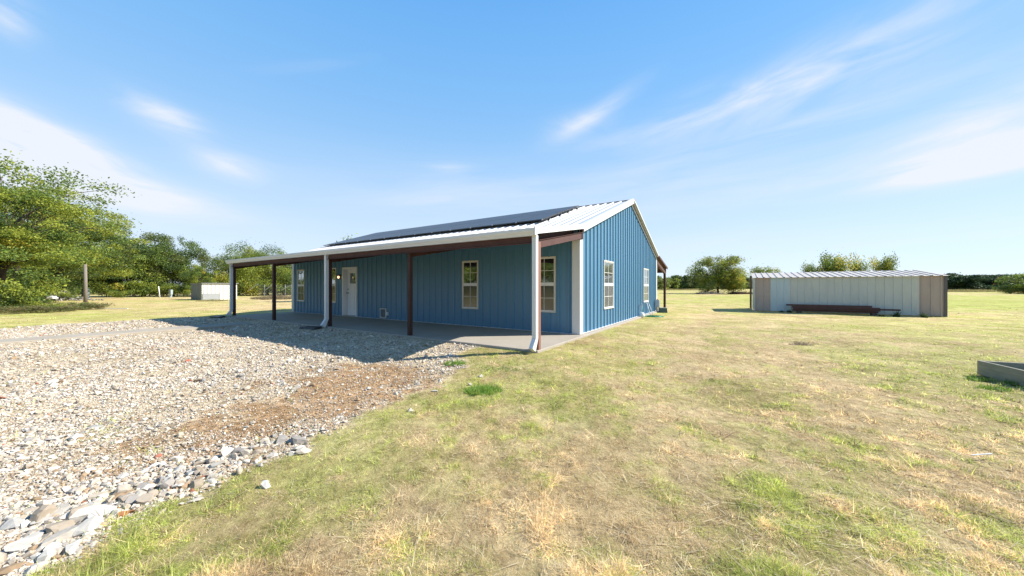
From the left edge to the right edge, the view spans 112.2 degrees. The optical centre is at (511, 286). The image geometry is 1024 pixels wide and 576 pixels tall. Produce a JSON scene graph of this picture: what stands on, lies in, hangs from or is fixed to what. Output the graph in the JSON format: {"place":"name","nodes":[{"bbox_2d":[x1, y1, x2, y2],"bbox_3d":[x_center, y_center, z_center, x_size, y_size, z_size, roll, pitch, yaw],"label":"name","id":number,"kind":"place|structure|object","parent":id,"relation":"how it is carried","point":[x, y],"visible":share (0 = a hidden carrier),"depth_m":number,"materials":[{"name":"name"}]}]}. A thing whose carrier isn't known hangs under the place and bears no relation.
{"place":"outdoors","nodes":[
{"label":"outdoors","id":0,"kind":"place"},
{"bbox_2d":[0,322,250,343],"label":"walkway","id":1,"kind":"structure","parent":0,"point":[114,333],"depth_m":10.08,"materials":[{"name":"concrete"}]},
{"bbox_2d":[187,496,204,502],"bbox_3d":[-2.072,1.399,2.256,0.057,0.025,0.093,-6,-7,21],"label":"limestone block","id":2,"kind":"object","parent":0,"point":[197,499],"depth_m":2.25,"materials":[{"name":"stone"}]},
{"bbox_2d":[197,299,226,301],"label":"tall grass","id":3,"kind":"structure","parent":0,"point":[211,300],"depth_m":32.90,"materials":[{"name":"plant"}]},
{"bbox_2d":[0,316,478,575],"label":"gravel","id":4,"kind":"structure","parent":0,"point":[80,493],"depth_m":4.10,"materials":[{"name":"grey gravel"}]},
{"bbox_2d":[0,516,23,529],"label":"limestone block","id":5,"kind":"object","parent":4,"relation":"on","point":[12,522],"depth_m":2.00,"materials":[{"name":"stone"}]},
{"bbox_2d":[4,530,43,553],"bbox_3d":[-2.640,1.386,1.854,0.117,0.064,0.146,0,0,-13],"label":"limestone block","id":6,"kind":"object","parent":4,"relation":"on","point":[19,544],"depth_m":1.83,"materials":[{"name":"stone"}]},
{"bbox_2d":[29,516,52,525],"bbox_3d":[-2.811,1.401,2.062,0.067,0.044,0.110,0,0,33],"label":"limestone block","id":7,"kind":"object","parent":4,"relation":"on","point":[42,519],"depth_m":2.05,"materials":[{"name":"stone"}]},
{"bbox_2d":[45,435,67,440],"bbox_3d":[-4.214,1.399,3.167,0.158,0.038,0.095,0,0,-12],"label":"limestone block","id":8,"kind":"object","parent":4,"relation":"on","point":[52,438],"depth_m":3.15,"materials":[{"name":"stone"}]},
{"bbox_2d":[38,525,76,546],"bbox_3d":[-2.469,1.375,1.886,0.100,0.073,0.160,6,6,15],"label":"limestone block","id":9,"kind":"object","parent":4,"relation":"on","point":[64,534],"depth_m":1.87,"materials":[{"name":"stone"}]},
{"bbox_2d":[49,502,69,515],"bbox_3d":[-2.810,1.396,2.143,0.117,0.029,0.175,6,2,-22],"label":"limestone block","id":10,"kind":"object","parent":4,"relation":"on","point":[63,508],"depth_m":2.14,"materials":[{"name":"stone"}]},
{"bbox_2d":[88,424,102,428],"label":"limestone block","id":11,"kind":"object","parent":4,"relation":"on","point":[95,426],"depth_m":3.45,"materials":[{"name":"stone"}]},
{"bbox_2d":[87,505,116,517],"bbox_3d":[-2.460,1.369,2.077,0.073,0.065,0.120,0,0,11],"label":"limestone block","id":12,"kind":"object","parent":4,"relation":"on","point":[100,511],"depth_m":2.07,"materials":[{"name":"stone"}]},
{"bbox_2d":[117,473,129,478],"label":"limestone block","id":13,"kind":"object","parent":4,"relation":"on","point":[120,476],"depth_m":2.53,"materials":[{"name":"stone"}]},
{"bbox_2d":[118,509,134,516],"bbox_3d":[-2.343,1.377,2.095,0.061,0.038,0.080,0,0,39],"label":"brick fragment","id":14,"kind":"object","parent":4,"relation":"on","point":[126,513],"visible":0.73,"depth_m":2.08,"materials":[{"name":"brick"}]},
{"bbox_2d":[135,490,146,495],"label":"limestone block","id":15,"kind":"object","parent":4,"relation":"on","point":[139,492],"depth_m":2.29,"materials":[{"name":"stone"}]},
{"bbox_2d":[0,434,311,575],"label":"rubble","id":16,"kind":"object","parent":4,"relation":"on","point":[78,515],"visible":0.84,"depth_m":2.24,"materials":[{"name":"stone"}]},
{"bbox_2d":[171,483,184,487],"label":"limestone block","id":17,"kind":"object","parent":4,"relation":"on","point":[177,485],"depth_m":2.37,"materials":[{"name":"stone"}]},
{"bbox_2d":[186,469,194,475],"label":"limestone block","id":18,"kind":"object","parent":4,"relation":"on","point":[190,473],"depth_m":2.53,"materials":[{"name":"stone"}]},
{"bbox_2d":[208,461,224,468],"bbox_3d":[-2.290,1.381,2.644,0.090,0.040,0.093,0,0,10],"label":"limestone block","id":19,"kind":"object","parent":4,"relation":"on","point":[214,465],"depth_m":2.64,"materials":[{"name":"stone"}]},
{"bbox_2d":[299,326,321,329],"bbox_3d":[-6.341,1.281,10.839,0.714,0.078,0.273,0,0,24],"label":"drain mat","id":20,"kind":"object","parent":4,"relation":"on","point":[311,327],"visible":1,"depth_m":10.76,"materials":[{"name":"rubber"}]},
{"bbox_2d":[0,287,1023,575],"bbox_3d":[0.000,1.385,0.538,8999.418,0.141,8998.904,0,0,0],"label":"ground","id":21,"kind":"structure","parent":0,"point":[736,315],"depth_m":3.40,"materials":[{"name":"green plant"}]},
{"bbox_2d":[0,304,26,312],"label":"shrub","id":22,"kind":"object","parent":21,"relation":"on","point":[2,309],"visible":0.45,"depth_m":18.11,"materials":[{"name":"green plant"}]},
{"bbox_2d":[0,274,52,307],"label":"shrub","id":23,"kind":"object","parent":21,"relation":"on","point":[21,295],"visible":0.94,"depth_m":18.85,"materials":[{"name":"green plant"}]},
{"bbox_2d":[1,305,53,312],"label":"shrub","id":24,"kind":"object","parent":21,"relation":"on","point":[16,309],"visible":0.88,"depth_m":17.95,"materials":[{"name":"green plant"}]},
{"bbox_2d":[8,299,63,307],"bbox_3d":[-27.429,1.093,19.770,2.814,0.805,2.116,0,0,20],"label":"shrub","id":25,"kind":"object","parent":21,"relation":"on","point":[47,302],"visible":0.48,"depth_m":19.45,"materials":[{"name":"green plant"}]},
{"bbox_2d":[6,264,66,291],"bbox_3d":[-47.849,-2.396,30.079,11.438,8.010,12.027,0,0,-40],"label":"tree","id":26,"kind":"object","parent":21,"relation":"on","point":[38,278],"visible":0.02,"depth_m":32.15,"materials":[{"name":"green plant"}]},
{"bbox_2d":[6,264,70,300],"bbox_3d":[-37.046,-0.082,25.397,5.026,3.704,6.683,0,0,0],"label":"shrub","id":27,"kind":"object","parent":21,"relation":"on","point":[24,275],"visible":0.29,"depth_m":25.86,"materials":[{"name":"green plant"}]},
{"bbox_2d":[33,305,84,311],"bbox_3d":[-25.026,1.239,18.996,2.081,0.485,1.836,0,0,41],"label":"shrub","id":28,"kind":"object","parent":21,"relation":"on","point":[58,308],"visible":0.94,"depth_m":18.82,"materials":[{"name":"green plant"}]},
{"bbox_2d":[24,290,103,300],"bbox_3d":[-46.268,0.889,34.886,8.659,1.154,4.080,0,0,0],"label":"rock pile","id":29,"kind":"object","parent":21,"relation":"on","point":[70,299],"visible":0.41,"depth_m":34.54,"materials":[{"name":"stone"}]},
{"bbox_2d":[0,149,134,304],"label":"tree","id":30,"kind":"object","parent":21,"relation":"on","point":[30,175],"visible":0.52,"depth_m":25.61,"materials":[{"name":"green plant"}]},
{"bbox_2d":[0,181,135,307],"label":"tree","id":31,"kind":"object","parent":21,"relation":"on","point":[41,247],"visible":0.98,"depth_m":21.05,"materials":[{"name":"green plant"}]},
{"bbox_2d":[28,264,107,298],"bbox_3d":[-50.455,-1.645,36.324,10.763,6.790,11.300,0,0,-16],"label":"tree","id":32,"kind":"object","parent":21,"relation":"on","point":[74,276],"visible":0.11,"depth_m":38.88,"materials":[{"name":"green plant"}]},
{"bbox_2d":[54,291,81,299],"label":"shrub","id":33,"kind":"object","parent":21,"relation":"on","point":[70,295],"visible":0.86,"depth_m":34.66,"materials":[{"name":"green plant"}]},
{"bbox_2d":[54,302,92,308],"bbox_3d":[-26.805,1.172,20.856,1.720,0.612,2.286,0,0,41],"label":"shrub","id":34,"kind":"object","parent":21,"relation":"on","point":[66,304],"visible":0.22,"depth_m":20.95,"materials":[{"name":"green plant"}]},
{"bbox_2d":[15,197,134,290],"bbox_3d":[-48.828,-3.943,37.943,8.049,11.156,9.316,0,0,28],"label":"tree","id":35,"kind":"object","parent":21,"relation":"on","point":[95,222],"visible":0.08,"depth_m":38.85,"materials":[{"name":"green plant"}]},
{"bbox_2d":[0,201,154,298],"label":"tree","id":36,"kind":"object","parent":21,"relation":"on","point":[115,263],"visible":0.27,"depth_m":35.88,"materials":[{"name":"green plant"}]},
{"bbox_2d":[81,289,89,298],"bbox_3d":[-45.874,0.790,37.000,0.720,1.200,0.460,0,0,23],"label":"electric cabinet","id":37,"kind":"object","parent":21,"relation":"on","point":[88,293],"visible":0.34,"depth_m":36.98,"materials":[{"name":"grey metal"}]},
{"bbox_2d":[83,264,87,302],"bbox_3d":[-38.247,-0.261,30.849,0.270,3.502,0.270,0,0,0],"label":"utility pole","id":38,"kind":"object","parent":21,"relation":"on","point":[85,290],"visible":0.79,"depth_m":30.77,"materials":[{"name":"wood"}]},
{"bbox_2d":[62,302,115,309],"bbox_3d":[-25.389,1.194,20.685,1.836,0.606,2.081,0,0,-21],"label":"shrub","id":39,"kind":"object","parent":21,"relation":"on","point":[102,305],"visible":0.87,"depth_m":20.58,"materials":[{"name":"green plant"}]},
{"bbox_2d":[68,268,109,294],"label":"tree","id":40,"kind":"object","parent":21,"relation":"on","point":[79,284],"visible":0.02,"depth_m":59.07,"materials":[{"name":"green plant"}]},
{"bbox_2d":[88,279,125,296],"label":"shrub","id":41,"kind":"object","parent":21,"relation":"on","point":[104,292],"visible":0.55,"depth_m":44.36,"materials":[{"name":"green plant"}]},
{"bbox_2d":[65,236,166,295],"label":"tree","id":42,"kind":"object","parent":21,"relation":"on","point":[133,276],"visible":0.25,"depth_m":45.80,"materials":[{"name":"green plant"}]},
{"bbox_2d":[107,290,134,297],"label":"shrub","id":43,"kind":"object","parent":21,"relation":"on","point":[127,292],"visible":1,"depth_m":41.69,"materials":[{"name":"green plant"}]},
{"bbox_2d":[76,230,196,296],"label":"tree","id":44,"kind":"object","parent":21,"relation":"on","point":[129,245],"visible":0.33,"depth_m":47.97,"materials":[{"name":"green plant"}]},
{"bbox_2d":[116,280,157,296],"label":"shrub","id":45,"kind":"object","parent":21,"relation":"on","point":[135,292],"visible":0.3,"depth_m":46.21,"materials":[{"name":"green plant"}]},
{"bbox_2d":[126,282,167,296],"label":"shrub","id":46,"kind":"object","parent":21,"relation":"on","point":[153,286],"visible":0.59,"depth_m":47.36,"materials":[{"name":"green plant"}]},
{"bbox_2d":[151,284,176,295],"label":"shrub","id":47,"kind":"object","parent":21,"relation":"on","point":[164,293],"visible":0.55,"depth_m":48.43,"materials":[{"name":"green plant"}]},
{"bbox_2d":[168,290,172,297],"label":"meter pedestal","id":48,"kind":"object","parent":21,"relation":"on","point":[170,293],"visible":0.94,"depth_m":43.91,"materials":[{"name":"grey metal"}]},
{"bbox_2d":[162,282,190,295],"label":"shrub","id":49,"kind":"object","parent":21,"relation":"on","point":[177,293],"visible":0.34,"depth_m":48.92,"materials":[{"name":"green plant"}]},
{"bbox_2d":[143,234,219,295],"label":"tree","id":50,"kind":"object","parent":21,"relation":"on","point":[200,257],"visible":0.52,"depth_m":51.03,"materials":[{"name":"green plant"}]},
{"bbox_2d":[176,263,217,295],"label":"tree","id":51,"kind":"object","parent":21,"relation":"on","point":[186,276],"visible":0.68,"depth_m":47.16,"materials":[{"name":"green plant"}]},
{"bbox_2d":[204,478,214,482],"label":"limestone block","id":52,"kind":"object","parent":21,"relation":"on","point":[210,481],"depth_m":2.44,"materials":[{"name":"stone"}]},
{"bbox_2d":[190,283,238,299],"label":"shed","id":53,"kind":"structure","parent":21,"relation":"on","point":[209,291],"depth_m":36.36,"materials":[{"name":"metal"}]},
{"bbox_2d":[190,241,278,295],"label":"tree","id":54,"kind":"object","parent":21,"relation":"on","point":[223,276],"visible":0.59,"depth_m":52.90,"materials":[{"name":"green plant"}]},
{"bbox_2d":[236,468,242,474],"bbox_3d":[-2.041,1.383,2.578,0.052,0.055,0.037,0,0,38],"label":"rock","id":55,"kind":"object","parent":21,"relation":"on","point":[239,471],"visible":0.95,"depth_m":2.57,"materials":[{"name":"stone"}]},
{"bbox_2d":[225,279,260,294],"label":"shrub","id":56,"kind":"object","parent":21,"relation":"on","point":[243,286],"visible":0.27,"depth_m":52.57,"materials":[{"name":"green plant"}]},
{"bbox_2d":[222,241,291,295],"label":"tree","id":57,"kind":"object","parent":21,"relation":"on","point":[284,271],"visible":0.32,"depth_m":56.17,"materials":[{"name":"green plant"}]},
{"bbox_2d":[260,480,270,488],"bbox_3d":[-1.730,1.391,2.412,0.054,0.066,0.053,-5,6,0],"label":"rock","id":58,"kind":"object","parent":21,"relation":"on","point":[265,484],"visible":0.94,"depth_m":2.40,"materials":[{"name":"stone"}]},
{"bbox_2d":[248,284,291,295],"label":"wire fence","id":59,"kind":"object","parent":21,"relation":"on","point":[270,289],"visible":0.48,"depth_m":49.97,"materials":[{"name":"metal"}]},
{"bbox_2d":[250,294,291,299],"bbox_3d":[-26.643,1.053,39.054,5.760,0.720,4.683,0,0,0],"label":"dry grass mound","id":60,"kind":"object","parent":21,"relation":"on","point":[263,297],"visible":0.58,"depth_m":37.90,"materials":[{"name":"plant"}]},
{"bbox_2d":[260,277,291,294],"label":"shrub","id":61,"kind":"object","parent":21,"relation":"on","point":[278,290],"visible":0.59,"depth_m":55.07,"materials":[{"name":"green plant"}]},
{"bbox_2d":[287,451,294,455],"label":"limestone block","id":62,"kind":"object","parent":21,"relation":"on","point":[291,454],"depth_m":2.87,"materials":[{"name":"stone"}]},
{"bbox_2d":[291,384,300,390],"bbox_3d":[-2.926,1.361,4.649,0.114,0.088,0.130,-6,10,-41],"label":"stone","id":63,"kind":"object","parent":21,"relation":"on","point":[297,386],"visible":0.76,"depth_m":4.62,"materials":[{"name":"stone"}]},
{"bbox_2d":[225,198,667,352],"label":"house","id":64,"kind":"structure","parent":21,"relation":"on","point":[538,281],"depth_m":11.27,"materials":[{"name":"blue metal"}]},
{"bbox_2d":[297,269,304,300],"bbox_3d":[-10.396,-0.065,16.985,0.684,1.564,0.102,0,0,33],"label":"window","id":65,"kind":"structure","parent":64,"relation":"in","point":[300,273],"depth_m":16.96,"materials":[{"name":"glass"}]},
{"bbox_2d":[332,268,335,302],"bbox_3d":[-8.107,-0.065,15.514,0.684,1.564,0.102,0,0,33],"label":"window","id":66,"kind":"structure","parent":64,"relation":"in","point":[333,269],"depth_m":15.40,"materials":[{"name":"glass"}]},
{"bbox_2d":[342,267,357,316],"bbox_3d":[-6.903,0.214,14.807,1.050,2.108,0.270,0,0,33],"label":"door","id":67,"kind":"structure","parent":64,"relation":"in","point":[349,275],"depth_m":14.99,"materials":[{"name":"white paint"}]},
{"bbox_2d":[462,260,478,308],"bbox_3d":[-1.347,-0.065,11.171,0.674,1.564,0.102,0,0,33],"label":"window","id":68,"kind":"structure","parent":64,"relation":"in","point":[470,269],"depth_m":11.16,"materials":[{"name":"glass"}]},
{"bbox_2d":[541,256,555,312],"bbox_3d":[0.914,-0.065,9.719,0.724,1.564,0.102,0,0,33],"label":"window","id":69,"kind":"structure","parent":64,"relation":"in","point":[548,264],"depth_m":9.64,"materials":[{"name":"glass"}]},
{"bbox_2d":[603,260,613,308],"bbox_3d":[3.156,-0.065,11.304,0.102,1.564,1.034,0,0,33],"label":"window","id":70,"kind":"structure","parent":64,"relation":"in","point":[608,266],"depth_m":11.29,"materials":[{"name":"glass"}]},
{"bbox_2d":[643,268,648,301],"bbox_3d":[6.267,-0.065,16.146,0.102,1.564,1.084,0,0,33],"label":"window","id":71,"kind":"structure","parent":64,"relation":"in","point":[645,271],"depth_m":16.10,"materials":[{"name":"glass"}]},
{"bbox_2d":[442,359,465,365],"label":"grass tuft","id":72,"kind":"object","parent":21,"relation":"on","point":[455,363],"visible":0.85,"depth_m":6.15,"materials":[{"name":"plant"}]},
{"bbox_2d":[463,383,505,396],"bbox_3d":[-0.376,1.339,4.589,0.636,0.124,0.521,0,0,-16],"label":"grass tuft","id":73,"kind":"object","parent":21,"relation":"on","point":[485,389],"visible":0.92,"depth_m":4.56,"materials":[{"name":"plant"}]},
{"bbox_2d":[479,363,525,371],"bbox_3d":[-0.119,1.348,5.927,0.941,0.066,0.788,0,0,0],"label":"grass tuft","id":74,"kind":"object","parent":21,"relation":"on","point":[501,367],"visible":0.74,"depth_m":5.77,"materials":[{"name":"plant"}]},
{"bbox_2d":[642,309,663,316],"bbox_3d":[6.172,1.122,15.261,1.108,0.466,0.787,0,0,0],"label":"garden hose","id":75,"kind":"object","parent":21,"relation":"on","point":[652,315],"visible":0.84,"depth_m":15.06,"materials":[{"name":"rubber"}]},
{"bbox_2d":[657,276,667,289],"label":"tree","id":76,"kind":"object","parent":21,"relation":"on","point":[659,283],"visible":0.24,"depth_m":152.36,"materials":[{"name":"green plant"}]},
{"bbox_2d":[659,307,667,312],"bbox_3d":[7.774,1.242,17.710,0.398,0.335,0.398,0,0,16],"label":"utility box","id":77,"kind":"object","parent":21,"relation":"on","point":[662,309],"visible":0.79,"depth_m":17.56,"materials":[{"name":"green plastic"}]},
{"bbox_2d":[661,278,670,288],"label":"tree","id":78,"kind":"object","parent":21,"relation":"on","point":[667,284],"visible":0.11,"depth_m":167.32,"materials":[{"name":"green plant"}]},
{"bbox_2d":[666,278,681,288],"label":"tree","id":79,"kind":"object","parent":21,"relation":"on","point":[673,283],"visible":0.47,"depth_m":198.10,"materials":[{"name":"green plant"}]},
{"bbox_2d":[668,275,679,288],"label":"tree","id":80,"kind":"object","parent":21,"relation":"on","point":[674,276],"visible":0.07,"depth_m":225.49,"materials":[{"name":"green plant"}]},
{"bbox_2d":[676,275,700,288],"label":"tree","id":81,"kind":"object","parent":21,"relation":"on","point":[685,284],"visible":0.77,"depth_m":213.00,"materials":[{"name":"green plant"}]},
{"bbox_2d":[694,291,725,293],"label":"brush pile","id":82,"kind":"object","parent":21,"relation":"on","point":[713,292],"visible":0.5,"depth_m":65.30,"materials":[{"name":"brown plant"}]},
{"bbox_2d":[685,252,750,292],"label":"tree","id":83,"kind":"object","parent":21,"relation":"on","point":[719,272],"visible":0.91,"depth_m":68.13,"materials":[{"name":"green plant"}]},
{"bbox_2d":[715,271,747,292],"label":"tree","id":84,"kind":"object","parent":21,"relation":"on","point":[736,282],"visible":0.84,"depth_m":66.04,"materials":[{"name":"green plant"}]},
{"bbox_2d":[726,290,749,293],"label":"brush pile","id":85,"kind":"object","parent":21,"relation":"on","point":[737,292],"visible":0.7,"depth_m":65.34,"materials":[{"name":"brown plant"}]},
{"bbox_2d":[749,265,781,277],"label":"tree","id":86,"kind":"object","parent":21,"relation":"on","point":[760,270],"visible":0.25,"depth_m":78.95,"materials":[{"name":"green plant"}]},
{"bbox_2d":[782,341,816,345],"bbox_3d":[7.230,1.387,8.661,0.936,0.081,0.761,0,0,0],"label":"hay wisp","id":87,"kind":"object","parent":21,"relation":"on","point":[798,342],"visible":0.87,"depth_m":8.56,"materials":[{"name":"beige plant"}]},
{"bbox_2d":[800,259,826,271],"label":"tree","id":88,"kind":"object","parent":21,"relation":"on","point":[812,269],"visible":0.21,"depth_m":46.70,"materials":[{"name":"green plant"}]},
{"bbox_2d":[817,247,864,276],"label":"tree","id":89,"kind":"object","parent":21,"relation":"on","point":[835,264],"visible":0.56,"depth_m":44.33,"materials":[{"name":"green plant"}]},
{"bbox_2d":[750,270,949,316],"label":"long shed","id":90,"kind":"structure","parent":21,"relation":"on","point":[911,292],"depth_m":17.70,"materials":[{"name":"metal"}]},
{"bbox_2d":[848,257,869,276],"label":"tree","id":91,"kind":"object","parent":21,"relation":"on","point":[861,268],"visible":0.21,"depth_m":45.49,"materials":[{"name":"green plant"}]},
{"bbox_2d":[866,251,899,276],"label":"tree","id":92,"kind":"object","parent":21,"relation":"on","point":[886,265],"visible":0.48,"depth_m":45.62,"materials":[{"name":"green plant"}]},
{"bbox_2d":[891,311,900,316],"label":"weed","id":93,"kind":"object","parent":21,"relation":"on","point":[897,314],"visible":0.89,"depth_m":15.93,"materials":[{"name":"green plant"}]},
{"bbox_2d":[917,311,927,317],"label":"weed","id":94,"kind":"object","parent":21,"relation":"on","point":[924,316],"visible":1,"depth_m":15.64,"materials":[{"name":"green plant"}]},
{"bbox_2d":[944,272,962,286],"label":"cedar","id":95,"kind":"object","parent":21,"relation":"on","point":[952,274],"visible":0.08,"depth_m":149.03,"materials":[{"name":"green plant"}]},
{"bbox_2d":[948,274,994,289],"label":"cedar","id":96,"kind":"object","parent":21,"relation":"on","point":[956,282],"visible":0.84,"depth_m":115.80,"materials":[{"name":"green plant"}]},
{"bbox_2d":[957,289,995,291],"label":"tall grass","id":97,"kind":"structure","parent":21,"relation":"on","point":[977,290],"depth_m":91.28,"materials":[{"name":"plant"}]},
{"bbox_2d":[965,374,994,381],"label":"weed","id":98,"kind":"object","parent":21,"relation":"on","point":[975,378],"visible":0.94,"depth_m":5.25,"materials":[{"name":"green plant"}]},
{"bbox_2d":[976,273,1014,289],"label":"cedar","id":99,"kind":"object","parent":21,"relation":"on","point":[990,282],"visible":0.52,"depth_m":148.60,"materials":[{"name":"green plant"}]},
{"bbox_2d":[975,382,1017,392],"bbox_3d":[6.625,1.366,4.716,0.437,0.090,0.359,0,0,0],"label":"weed","id":100,"kind":"object","parent":21,"relation":"on","point":[991,388],"visible":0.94,"depth_m":4.69,"materials":[{"name":"green plant"}]},
{"bbox_2d":[977,360,1023,385],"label":"raised bed","id":101,"kind":"object","parent":21,"relation":"on","point":[1010,371],"visible":1,"depth_m":5.25,"materials":[{"name":"metal"}]},
{"bbox_2d":[988,273,1023,293],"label":"tree","id":102,"kind":"object","parent":21,"relation":"on","point":[1018,287],"visible":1,"depth_m":68.89,"materials":[{"name":"green plant"}]},
{"bbox_2d":[1001,378,1021,386],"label":"weed","id":103,"kind":"object","parent":21,"relation":"on","point":[1013,383],"visible":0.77,"depth_m":4.97,"materials":[{"name":"green plant"}]},
{"bbox_2d":[0,0,1023,283],"label":"sky","id":104,"kind":"structure","parent":0,"point":[782,134],"materials":[{"name":"blue"}]},
{"bbox_2d":[948,289,975,291],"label":"tall grass","id":105,"kind":"structure","parent":0,"point":[953,290],"depth_m":92.60,"materials":[{"name":"plant"}]},
{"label":"wooden block","id":106,"kind":"object","parent":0,"visible":0},
{"bbox_2d":[792,309,877,312],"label":"steel beam","id":107,"kind":"structure","parent":106,"relation":"on","point":[835,311],"depth_m":17.73,"materials":[{"name":"metal"}]},
{"bbox_2d":[794,308,879,311],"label":"steel beam","id":108,"kind":"structure","parent":107,"relation":"on","point":[835,309],"depth_m":17.69,"materials":[{"name":"metal"}]},
{"bbox_2d":[792,306,879,308],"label":"steel beam","id":109,"kind":"structure","parent":108,"relation":"on","point":[829,307],"depth_m":17.82,"materials":[{"name":"metal"}]},
{"bbox_2d":[787,304,871,307],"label":"steel beam","id":110,"kind":"structure","parent":109,"relation":"on","point":[828,305],"depth_m":17.80,"materials":[{"name":"metal"}]},
{"bbox_2d":[849,308,900,310],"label":"steel beam","id":111,"kind":"structure","parent":108,"relation":"on","point":[877,309],"depth_m":16.77,"materials":[{"name":"metal"}]}
]}

